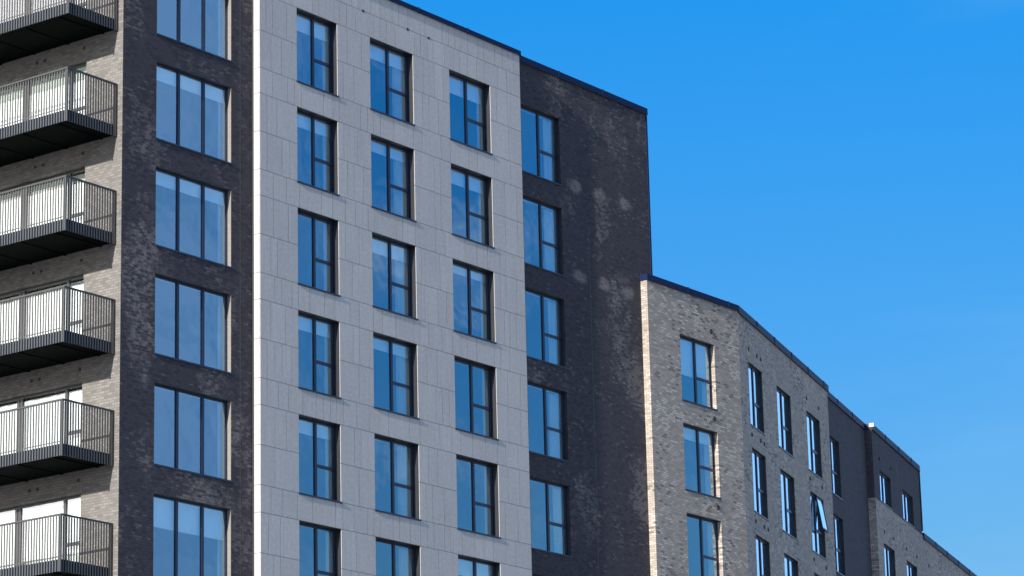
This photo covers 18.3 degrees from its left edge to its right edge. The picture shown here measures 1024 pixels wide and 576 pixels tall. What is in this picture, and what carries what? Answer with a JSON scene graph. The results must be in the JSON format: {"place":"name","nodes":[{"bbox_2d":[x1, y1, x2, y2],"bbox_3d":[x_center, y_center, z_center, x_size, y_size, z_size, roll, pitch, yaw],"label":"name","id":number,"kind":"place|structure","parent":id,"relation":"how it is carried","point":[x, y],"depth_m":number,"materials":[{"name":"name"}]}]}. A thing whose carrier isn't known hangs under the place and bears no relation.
{"place":"outdoors","nodes":[
{"label":"outdoors","id":0,"kind":"place"},
{"bbox_2d":[0,0,652,575],"bbox_3d":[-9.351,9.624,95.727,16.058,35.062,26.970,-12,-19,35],"label":"apartment tower","id":1,"kind":"structure","parent":0,"point":[320,286],"depth_m":90.54,"materials":[{"name":"brick"}]},
{"bbox_2d":[0,494,80,568],"bbox_3d":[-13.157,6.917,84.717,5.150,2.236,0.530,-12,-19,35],"label":"window","id":2,"kind":"structure","parent":1,"relation":"in","point":[72,507],"depth_m":84.56,"materials":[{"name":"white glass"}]},
{"bbox_2d":[0,384,81,455],"bbox_3d":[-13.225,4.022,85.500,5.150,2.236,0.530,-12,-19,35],"label":"window","id":3,"kind":"structure","parent":1,"relation":"in","point":[76,395],"depth_m":85.37,"materials":[{"name":"white metal"}]},
{"bbox_2d":[0,274,83,343],"bbox_3d":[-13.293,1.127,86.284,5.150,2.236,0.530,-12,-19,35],"label":"window","id":4,"kind":"structure","parent":1,"relation":"in","point":[79,285],"depth_m":86.14,"materials":[{"name":"white metal"}]},
{"bbox_2d":[0,167,84,234],"bbox_3d":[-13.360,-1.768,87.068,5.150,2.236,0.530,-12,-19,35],"label":"window","id":5,"kind":"structure","parent":1,"relation":"in","point":[82,176],"depth_m":86.97,"materials":[{"name":"white metal"}]},
{"bbox_2d":[0,62,86,127],"bbox_3d":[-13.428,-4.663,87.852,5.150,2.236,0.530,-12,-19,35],"label":"window","id":6,"kind":"structure","parent":1,"relation":"in","point":[82,67],"depth_m":87.71,"materials":[{"name":"white metal"}]},
{"bbox_2d":[26,0,85,14],"bbox_3d":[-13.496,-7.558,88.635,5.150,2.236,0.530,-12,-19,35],"label":"window","id":7,"kind":"structure","parent":1,"relation":"in","point":[26,0],"depth_m":88.62,"materials":[{"name":"grey glass"}]},
{"bbox_2d":[153,493,230,575],"bbox_3d":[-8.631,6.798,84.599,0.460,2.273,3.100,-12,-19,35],"label":"window","id":8,"kind":"structure","parent":1,"relation":"in","point":[175,514],"depth_m":84.95,"materials":[{"name":"glass"}]},
{"bbox_2d":[153,381,232,482],"bbox_3d":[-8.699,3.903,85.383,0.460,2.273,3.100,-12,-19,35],"label":"window","id":9,"kind":"structure","parent":1,"relation":"in","point":[222,407],"depth_m":85.87,"materials":[{"name":"metal"}]},
{"bbox_2d":[154,272,232,374],"bbox_3d":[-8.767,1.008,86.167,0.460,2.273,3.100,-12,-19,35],"label":"window","id":10,"kind":"structure","parent":1,"relation":"in","point":[222,300],"depth_m":86.67,"materials":[{"name":"metal"}]},
{"bbox_2d":[155,60,232,164],"bbox_3d":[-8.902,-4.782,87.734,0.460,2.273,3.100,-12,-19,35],"label":"window","id":11,"kind":"structure","parent":1,"relation":"in","point":[179,78],"depth_m":88.16,"materials":[{"name":"glass"}]},
{"bbox_2d":[155,165,232,268],"bbox_3d":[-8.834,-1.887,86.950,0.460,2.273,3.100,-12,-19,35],"label":"window","id":12,"kind":"structure","parent":1,"relation":"in","point":[167,178],"depth_m":87.35,"materials":[{"name":"glass"}]},
{"bbox_2d":[156,0,232,62],"bbox_3d":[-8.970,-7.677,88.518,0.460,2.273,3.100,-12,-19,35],"label":"window","id":13,"kind":"structure","parent":1,"relation":"in","point":[222,4],"depth_m":89.38,"materials":[{"name":"glass"}]},
{"bbox_2d":[296,8,338,97],"bbox_3d":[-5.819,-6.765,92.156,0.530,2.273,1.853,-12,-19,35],"label":"window","id":14,"kind":"structure","parent":1,"relation":"in","point":[312,25],"depth_m":92.67,"materials":[{"name":"metal"}]},
{"bbox_2d":[297,107,339,195],"bbox_3d":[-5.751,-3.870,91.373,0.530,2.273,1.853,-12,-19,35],"label":"window","id":15,"kind":"structure","parent":1,"relation":"in","point":[326,127],"depth_m":91.88,"materials":[{"name":"metal"}]},
{"bbox_2d":[298,208,340,296],"bbox_3d":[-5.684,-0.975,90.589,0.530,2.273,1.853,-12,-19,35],"label":"window","id":16,"kind":"structure","parent":1,"relation":"in","point":[330,226],"depth_m":91.12,"materials":[{"name":"metal"}]},
{"bbox_2d":[298,310,341,398],"bbox_3d":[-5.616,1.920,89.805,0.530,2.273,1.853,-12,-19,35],"label":"window","id":17,"kind":"structure","parent":1,"relation":"in","point":[327,328],"depth_m":90.32,"materials":[{"name":"glass"}]},
{"bbox_2d":[299,520,340,575],"bbox_3d":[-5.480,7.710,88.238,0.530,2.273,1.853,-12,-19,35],"label":"window","id":18,"kind":"structure","parent":1,"relation":"in","point":[333,535],"depth_m":88.92,"materials":[{"name":"metal"}]},
{"bbox_2d":[298,414,342,503],"bbox_3d":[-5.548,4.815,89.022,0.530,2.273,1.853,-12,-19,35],"label":"window","id":19,"kind":"structure","parent":1,"relation":"in","point":[329,431],"depth_m":89.53,"materials":[{"name":"glass"}]},
{"bbox_2d":[370,37,414,125],"bbox_3d":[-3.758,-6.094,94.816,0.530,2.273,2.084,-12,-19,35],"label":"window","id":20,"kind":"structure","parent":1,"relation":"in","point":[400,61],"depth_m":95.38,"materials":[{"name":"metal"}]},
{"bbox_2d":[371,134,416,221],"bbox_3d":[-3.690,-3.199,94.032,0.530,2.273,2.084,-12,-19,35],"label":"window","id":21,"kind":"structure","parent":1,"relation":"in","point":[402,156],"depth_m":94.61,"materials":[{"name":"glass"}]},
{"bbox_2d":[372,232,417,319],"bbox_3d":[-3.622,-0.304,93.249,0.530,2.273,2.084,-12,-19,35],"label":"window","id":22,"kind":"structure","parent":1,"relation":"in","point":[403,254],"depth_m":93.83,"materials":[{"name":"metal"}]},
{"bbox_2d":[373,332,419,419],"bbox_3d":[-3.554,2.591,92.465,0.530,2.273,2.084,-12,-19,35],"label":"window","id":23,"kind":"structure","parent":1,"relation":"in","point":[405,352],"depth_m":93.05,"materials":[{"name":"glass"}]},
{"bbox_2d":[374,433,420,520],"bbox_3d":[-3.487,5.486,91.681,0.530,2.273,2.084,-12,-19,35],"label":"window","id":24,"kind":"structure","parent":1,"relation":"in","point":[407,484],"depth_m":92.31,"materials":[{"name":"glass"}]},
{"bbox_2d":[376,537,419,575],"bbox_3d":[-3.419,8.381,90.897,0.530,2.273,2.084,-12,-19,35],"label":"window","id":25,"kind":"structure","parent":1,"relation":"in","point":[408,559],"depth_m":91.72,"materials":[{"name":"metal"}]},
{"bbox_2d":[449,69,492,154],"bbox_3d":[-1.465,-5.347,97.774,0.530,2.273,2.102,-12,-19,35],"label":"window","id":26,"kind":"structure","parent":1,"relation":"in","point":[467,88],"depth_m":98.35,"materials":[{"name":"metal"}]},
{"bbox_2d":[451,163,494,248],"bbox_3d":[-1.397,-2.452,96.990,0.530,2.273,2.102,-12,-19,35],"label":"window","id":27,"kind":"structure","parent":1,"relation":"in","point":[465,178],"depth_m":97.57,"materials":[{"name":"metal"}]},
{"bbox_2d":[453,259,496,343],"bbox_3d":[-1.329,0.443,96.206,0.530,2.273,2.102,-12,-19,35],"label":"window","id":28,"kind":"structure","parent":1,"relation":"in","point":[486,277],"depth_m":96.81,"materials":[{"name":"metal"}]},
{"bbox_2d":[454,355,498,440],"bbox_3d":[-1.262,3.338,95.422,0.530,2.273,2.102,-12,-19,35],"label":"window","id":29,"kind":"structure","parent":1,"relation":"in","point":[488,406],"depth_m":96.05,"materials":[{"name":"metal"}]},
{"bbox_2d":[456,454,500,538],"bbox_3d":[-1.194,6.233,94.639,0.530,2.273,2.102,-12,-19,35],"label":"window","id":30,"kind":"structure","parent":1,"relation":"in","point":[491,504],"depth_m":95.26,"materials":[{"name":"metal"}]},
{"bbox_2d":[458,554,499,575],"bbox_3d":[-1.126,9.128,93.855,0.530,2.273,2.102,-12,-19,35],"label":"window","id":31,"kind":"structure","parent":1,"relation":"in","point":[467,566],"depth_m":94.17,"materials":[{"name":"glass"}]},
{"bbox_2d":[521,104,561,185],"bbox_3d":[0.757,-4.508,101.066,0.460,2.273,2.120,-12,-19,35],"label":"window","id":32,"kind":"structure","parent":1,"relation":"in","point":[551,149],"depth_m":101.68,"materials":[{"name":"metal"}]},
{"bbox_2d":[523,194,564,276],"bbox_3d":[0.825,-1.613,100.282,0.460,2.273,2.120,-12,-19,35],"label":"window","id":33,"kind":"structure","parent":1,"relation":"in","point":[552,221],"depth_m":100.88,"materials":[{"name":"glass"}]},
{"bbox_2d":[525,287,566,368],"bbox_3d":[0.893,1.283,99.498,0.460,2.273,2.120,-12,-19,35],"label":"window","id":34,"kind":"structure","parent":1,"relation":"in","point":[556,329],"depth_m":100.12,"materials":[{"name":"glass"}]},
{"bbox_2d":[527,381,569,462],"bbox_3d":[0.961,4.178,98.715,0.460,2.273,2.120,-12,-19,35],"label":"window","id":35,"kind":"structure","parent":1,"relation":"in","point":[557,403],"depth_m":99.32,"materials":[{"name":"glass"}]},
{"bbox_2d":[530,476,572,557],"bbox_3d":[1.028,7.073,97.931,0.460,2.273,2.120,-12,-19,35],"label":"window","id":36,"kind":"structure","parent":1,"relation":"in","point":[561,509],"depth_m":98.55,"materials":[{"name":"glass"}]},
{"bbox_2d":[401,0,1023,575],"label":"sky","id":37,"kind":"structure","parent":0,"point":[847,176],"materials":[{"name":"blue"}]},
{"bbox_2d":[640,273,835,575],"bbox_3d":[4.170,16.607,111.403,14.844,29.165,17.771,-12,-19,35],"label":"corner apartment block","id":38,"kind":"structure","parent":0,"point":[739,481],"depth_m":106.92,"materials":[{"name":"brick"},{"name":"glass"},{"name":"metal"}]},
{"bbox_2d":[680,334,717,410],"bbox_3d":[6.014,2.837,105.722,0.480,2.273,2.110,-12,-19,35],"label":"window","id":39,"kind":"structure","parent":38,"relation":"in","point":[695,353],"depth_m":106.09,"materials":[{"name":"glass"}]},
{"bbox_2d":[683,422,721,498],"bbox_3d":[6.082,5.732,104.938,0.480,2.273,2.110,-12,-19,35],"label":"window","id":40,"kind":"structure","parent":38,"relation":"in","point":[693,433],"depth_m":105.49,"materials":[{"name":"glass"}]},
{"bbox_2d":[687,513,720,575],"bbox_3d":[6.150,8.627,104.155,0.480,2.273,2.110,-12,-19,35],"label":"window","id":41,"kind":"structure","parent":38,"relation":"in","point":[712,528],"depth_m":104.83,"materials":[{"name":"metal"}]},
{"bbox_2d":[748,361,765,435],"bbox_3d":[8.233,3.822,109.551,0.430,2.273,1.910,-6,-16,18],"label":"window","id":42,"kind":"structure","parent":38,"relation":"in","point":[755,376],"depth_m":109.94,"materials":[{"name":"glass"}]},
{"bbox_2d":[752,447,769,521],"bbox_3d":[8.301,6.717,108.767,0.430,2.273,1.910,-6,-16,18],"label":"window","id":43,"kind":"structure","parent":38,"relation":"in","point":[758,460],"depth_m":109.16,"materials":[{"name":"glass"}]},
{"bbox_2d":[756,534,769,575],"bbox_3d":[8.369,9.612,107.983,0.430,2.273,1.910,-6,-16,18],"label":"window","id":44,"kind":"structure","parent":38,"relation":"in","point":[762,546],"depth_m":108.47,"materials":[{"name":"glass"}]},
{"bbox_2d":[776,385,793,457],"bbox_3d":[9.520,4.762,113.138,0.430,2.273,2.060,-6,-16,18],"label":"window","id":45,"kind":"structure","parent":38,"relation":"in","point":[783,399],"depth_m":113.54,"materials":[{"name":"glass"}]},
{"bbox_2d":[780,468,797,540],"bbox_3d":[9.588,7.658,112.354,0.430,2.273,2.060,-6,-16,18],"label":"window","id":46,"kind":"structure","parent":38,"relation":"in","point":[787,481],"depth_m":112.76,"materials":[{"name":"glass"}]},
{"bbox_2d":[784,553,797,575],"bbox_3d":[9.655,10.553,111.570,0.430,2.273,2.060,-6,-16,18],"label":"window","id":47,"kind":"structure","parent":38,"relation":"in","point":[791,565],"depth_m":112.08,"materials":[{"name":"glass"}]},
{"bbox_2d":[806,410,823,480],"bbox_3d":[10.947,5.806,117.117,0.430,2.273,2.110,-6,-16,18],"label":"window","id":48,"kind":"structure","parent":38,"relation":"in","point":[813,428],"depth_m":117.54,"materials":[{"name":"glass"}]},
{"bbox_2d":[810,491,828,560],"bbox_3d":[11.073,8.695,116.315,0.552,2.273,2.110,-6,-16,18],"label":"window","id":49,"kind":"structure","parent":38,"relation":"in","point":[819,522],"depth_m":116.66,"materials":[{"name":"glass"}]},
{"bbox_2d":[827,392,976,575],"bbox_3d":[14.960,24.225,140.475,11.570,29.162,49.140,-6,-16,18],"label":"stepped apartment block","id":50,"kind":"structure","parent":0,"point":[877,502],"depth_m":126.20,"materials":[{"name":"brick"}]},
{"bbox_2d":[829,435,842,500],"bbox_3d":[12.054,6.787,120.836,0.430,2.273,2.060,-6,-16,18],"label":"window","id":51,"kind":"structure","parent":50,"relation":"in","point":[834,445],"depth_m":121.45,"materials":[{"name":"metal"}]},
{"bbox_2d":[833,513,844,575],"bbox_3d":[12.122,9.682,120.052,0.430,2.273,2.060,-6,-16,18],"label":"window","id":52,"kind":"structure","parent":50,"relation":"in","point":[838,524],"depth_m":120.68,"materials":[{"name":"glass"}]},
{"bbox_2d":[879,470,892,510],"bbox_3d":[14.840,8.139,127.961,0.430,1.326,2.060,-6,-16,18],"label":"window","id":53,"kind":"structure","parent":50,"relation":"in","point":[885,489],"depth_m":128.40,"materials":[{"name":"glass"}]},
{"bbox_2d":[884,543,895,575],"bbox_3d":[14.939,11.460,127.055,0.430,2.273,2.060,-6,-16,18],"label":"window","id":54,"kind":"structure","parent":50,"relation":"in","point":[889,554],"depth_m":127.62,"materials":[{"name":"glass"}]},
{"bbox_2d":[902,489,914,528],"bbox_3d":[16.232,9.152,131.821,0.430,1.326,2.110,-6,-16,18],"label":"window","id":55,"kind":"structure","parent":50,"relation":"in","point":[907,499],"depth_m":132.29,"materials":[{"name":"glass"}]},
{"bbox_2d":[907,561,916,575],"bbox_3d":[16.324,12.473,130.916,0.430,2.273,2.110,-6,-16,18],"label":"window","id":56,"kind":"structure","parent":50,"relation":"in","point":[911,569],"depth_m":131.50,"materials":[{"name":"glass"}]}
]}

